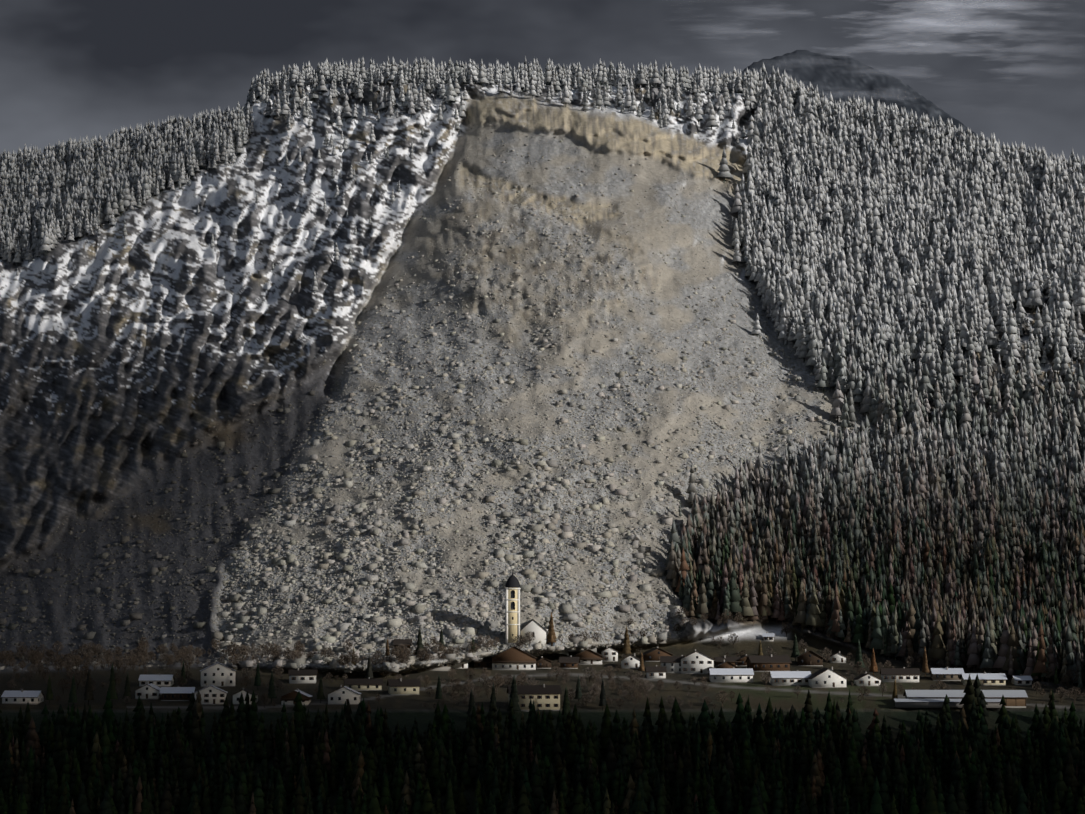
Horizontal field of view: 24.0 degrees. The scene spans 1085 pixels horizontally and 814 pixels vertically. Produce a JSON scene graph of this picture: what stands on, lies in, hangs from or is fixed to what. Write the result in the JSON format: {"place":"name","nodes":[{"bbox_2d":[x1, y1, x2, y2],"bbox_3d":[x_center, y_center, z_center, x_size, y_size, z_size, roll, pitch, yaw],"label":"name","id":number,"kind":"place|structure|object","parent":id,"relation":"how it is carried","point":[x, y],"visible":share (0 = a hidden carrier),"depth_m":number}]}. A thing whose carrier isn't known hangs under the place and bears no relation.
{"place":"outdoors","nodes":[
{"label":"outdoors","id":0,"kind":"place"},
{"bbox_2d":[0,82,1084,813],"bbox_3d":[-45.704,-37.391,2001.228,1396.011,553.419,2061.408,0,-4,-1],"label":"mountain terrain","id":1,"kind":"structure","parent":0,"point":[164,328],"depth_m":1503.48},
{"bbox_2d":[1,689,44,704],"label":"house","id":2,"kind":"structure","parent":1,"relation":"on","point":[23,697],"depth_m":1060.24},
{"bbox_2d":[0,101,254,265],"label":"conifer forest","id":3,"kind":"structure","parent":1,"relation":"on","point":[69,190],"depth_m":1843.79},
{"bbox_2d":[135,682,160,698],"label":"house","id":4,"kind":"structure","parent":1,"relation":"on","point":[149,691],"depth_m":1073.45},
{"bbox_2d":[138,673,174,686],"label":"house","id":5,"kind":"structure","parent":1,"relation":"on","point":[159,680],"depth_m":1109.74},
{"bbox_2d":[159,686,195,700],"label":"house","id":6,"kind":"structure","parent":1,"relation":"on","point":[177,693],"depth_m":1069.46},
{"bbox_2d":[193,684,227,704],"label":"house","id":7,"kind":"structure","parent":1,"relation":"on","point":[211,695],"depth_m":1060.15},
{"bbox_2d":[200,661,236,686],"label":"house","id":8,"kind":"structure","parent":1,"relation":"on","point":[215,674],"depth_m":1110.18},
{"bbox_2d":[231,688,258,704],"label":"house","id":9,"kind":"structure","parent":1,"relation":"on","point":[236,696],"depth_m":1060.46},
{"bbox_2d":[280,688,312,705],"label":"house","id":10,"kind":"structure","parent":1,"relation":"on","point":[287,698],"depth_m":1059.02},
{"bbox_2d":[288,668,317,683],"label":"house","id":11,"kind":"structure","parent":1,"relation":"on","point":[297,676],"depth_m":1120.28},
{"bbox_2d":[327,685,361,704],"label":"house","id":12,"kind":"structure","parent":1,"relation":"on","point":[341,695],"depth_m":1061.31},
{"bbox_2d":[343,677,382,690],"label":"house","id":13,"kind":"structure","parent":1,"relation":"on","point":[364,684],"depth_m":1100.50},
{"bbox_2d":[16,70,746,293],"bbox_3d":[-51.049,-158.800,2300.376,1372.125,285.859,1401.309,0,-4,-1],"label":"cliff ledge trees","id":14,"kind":"object","parent":1,"relation":"on","point":[336,254],"visible":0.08,"depth_m":1785.68},
{"bbox_2d":[393,638,412,648],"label":"house","id":15,"kind":"structure","parent":1,"relation":"on","point":[405,642],"depth_m":1167.01},
{"bbox_2d":[386,678,420,694],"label":"house","id":16,"kind":"structure","parent":1,"relation":"on","point":[400,686],"depth_m":1087.54},
{"bbox_2d":[426,663,450,670],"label":"house","id":17,"kind":"structure","parent":1,"relation":"on","point":[445,667],"depth_m":1157.96},
{"bbox_2d":[0,91,886,672],"bbox_3d":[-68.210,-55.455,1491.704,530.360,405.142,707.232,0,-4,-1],"label":"scree boulders","id":18,"kind":"object","parent":1,"relation":"on","point":[238,611],"visible":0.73,"depth_m":1324.47},
{"bbox_2d":[451,661,467,668],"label":"house","id":19,"kind":"structure","parent":1,"relation":"on","point":[463,665],"depth_m":1168.45},
{"bbox_2d":[473,657,491,668],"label":"house","id":20,"kind":"structure","parent":1,"relation":"on","point":[486,662],"depth_m":1168.86},
{"bbox_2d":[491,645,536,669],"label":"house","id":21,"kind":"structure","parent":1,"relation":"on","point":[513,658],"depth_m":1164.18},
{"bbox_2d":[505,572,546,649],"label":"church","id":22,"kind":"structure","parent":1,"relation":"on","point":[512,613],"depth_m":1174.99},
{"bbox_2d":[507,684,561,711],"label":"house","id":23,"kind":"structure","parent":1,"relation":"on","point":[545,697],"depth_m":1051.22},
{"bbox_2d":[0,674,1084,813],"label":"valley forest","id":24,"kind":"object","parent":1,"relation":"on","point":[402,774],"visible":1,"depth_m":985.97},
{"bbox_2d":[0,607,1084,688],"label":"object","id":25,"kind":"object","parent":1,"relation":"on","point":[70,660],"visible":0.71,"depth_m":1178.95},
{"bbox_2d":[536,656,551,668],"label":"house","id":26,"kind":"structure","parent":1,"relation":"on","point":[543,663],"depth_m":1169.54},
{"bbox_2d":[7,616,1084,708],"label":"bare trees","id":27,"kind":"object","parent":1,"relation":"on","point":[594,688],"visible":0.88,"depth_m":1106.26},
{"bbox_2d":[545,639,556,649],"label":"house","id":28,"kind":"structure","parent":1,"relation":"on","point":[552,645],"depth_m":1176.48},
{"bbox_2d":[45,612,1064,719],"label":"conifer trees","id":29,"kind":"object","parent":1,"relation":"on","point":[88,693],"visible":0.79,"depth_m":1064.79},
{"bbox_2d":[559,656,579,668],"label":"house","id":30,"kind":"structure","parent":1,"relation":"on","point":[570,662],"depth_m":1170.06},
{"bbox_2d":[572,647,596,651],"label":"house","id":31,"kind":"structure","parent":1,"relation":"on","point":[594,649],"depth_m":1200.86},
{"bbox_2d":[573,648,603,664],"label":"house","id":32,"kind":"structure","parent":1,"relation":"on","point":[587,656],"depth_m":1182.94},
{"bbox_2d":[600,646,618,661],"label":"house","id":33,"kind":"structure","parent":1,"relation":"on","point":[609,654],"depth_m":1193.84},
{"bbox_2d":[621,653,639,668],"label":"house","id":34,"kind":"structure","parent":1,"relation":"on","point":[631,661],"depth_m":1170.55},
{"bbox_2d":[241,56,1068,162],"bbox_3d":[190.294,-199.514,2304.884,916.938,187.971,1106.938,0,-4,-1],"label":"conifer trees","id":35,"kind":"object","parent":1,"relation":"on","point":[531,78],"visible":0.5,"depth_m":1871.12},
{"bbox_2d":[645,665,666,678],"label":"house","id":36,"kind":"structure","parent":1,"relation":"on","point":[656,672],"depth_m":1138.38},
{"bbox_2d":[640,647,672,661],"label":"house","id":37,"kind":"structure","parent":1,"relation":"on","point":[653,655],"depth_m":1194.28},
{"bbox_2d":[660,655,684,672],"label":"house","id":38,"kind":"structure","parent":1,"relation":"on","point":[672,664],"depth_m":1156.26},
{"bbox_2d":[681,649,714,673],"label":"house","id":39,"kind":"structure","parent":1,"relation":"on","point":[696,662],"depth_m":1153.73},
{"bbox_2d":[715,660,738,667],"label":"house","id":40,"kind":"structure","parent":1,"relation":"on","point":[725,664],"depth_m":1139.37},
{"bbox_2d":[714,655,741,665],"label":"house","id":41,"kind":"structure","parent":1,"relation":"on","point":[719,660],"depth_m":1180.54},
{"bbox_2d":[708,667,753,681],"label":"house","id":42,"kind":"structure","parent":1,"relation":"on","point":[733,674],"depth_m":1127.34},
{"bbox_2d":[737,654,747,665],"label":"house","id":43,"kind":"structure","parent":1,"relation":"on","point":[743,658],"depth_m":1179.35},
{"bbox_2d":[745,654,791,671],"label":"house","id":44,"kind":"structure","parent":1,"relation":"on","point":[763,663],"depth_m":1162.73},
{"bbox_2d":[762,632,774,641],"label":"house","id":45,"kind":"structure","parent":1,"relation":"on","point":[766,636],"depth_m":1230.62},
{"bbox_2d":[768,670,810,685],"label":"house","id":46,"kind":"structure","parent":1,"relation":"on","point":[787,678],"depth_m":1118.76},
{"bbox_2d":[796,649,823,665],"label":"house","id":47,"kind":"structure","parent":1,"relation":"on","point":[809,658],"depth_m":1180.34},
{"bbox_2d":[807,667,847,687],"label":"house","id":48,"kind":"structure","parent":1,"relation":"on","point":[825,678],"depth_m":1112.08},
{"bbox_2d":[829,651,845,662],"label":"house","id":49,"kind":"structure","parent":1,"relation":"on","point":[836,657],"depth_m":1191.07},
{"bbox_2d":[853,672,881,685],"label":"house","id":50,"kind":"structure","parent":1,"relation":"on","point":[866,679],"depth_m":1116.95},
{"bbox_2d":[664,404,1084,689],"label":"forest larch","id":51,"kind":"object","parent":1,"relation":"on","point":[893,548],"visible":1,"depth_m":1293.14},
{"bbox_2d":[880,667,919,682],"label":"house","id":52,"kind":"structure","parent":1,"relation":"on","point":[903,674],"depth_m":1129.35},
{"bbox_2d":[716,62,1084,444],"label":"snowy conifer forest","id":53,"kind":"object","parent":1,"relation":"on","point":[881,254],"depth_m":1627.79},
{"bbox_2d":[929,667,963,680],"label":"house","id":54,"kind":"structure","parent":1,"relation":"on","point":[947,674],"depth_m":1134.33},
{"bbox_2d":[894,690,1027,707],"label":"long barn","id":55,"kind":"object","parent":1,"relation":"on","point":[936,698],"visible":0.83,"depth_m":1059.51},
{"bbox_2d":[959,672,1006,684],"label":"house","id":56,"kind":"structure","parent":1,"relation":"on","point":[985,678],"depth_m":1121.24},
{"bbox_2d":[1010,674,1032,684],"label":"house","id":57,"kind":"structure","parent":1,"relation":"on","point":[1021,680],"depth_m":1121.04},
{"bbox_2d":[0,0,1084,164],"label":"sky","id":58,"kind":"structure","parent":0,"point":[75,69]},
{"bbox_2d":[741,50,979,137],"bbox_3d":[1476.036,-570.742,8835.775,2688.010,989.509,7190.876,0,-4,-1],"label":"mountain","id":59,"kind":"structure","parent":0,"point":[822,74],"depth_m":6989.15},
{"bbox_2d":[661,0,1084,114],"bbox_3d":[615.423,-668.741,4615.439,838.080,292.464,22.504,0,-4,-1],"label":"cloud","id":60,"kind":"structure","parent":0,"point":[926,21],"depth_m":4617.47},
{"bbox_2d":[712,0,1084,93],"bbox_3d":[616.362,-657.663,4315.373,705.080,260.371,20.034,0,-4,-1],"label":"cloud","id":61,"kind":"structure","parent":0,"point":[946,3],"depth_m":4317.01}
]}

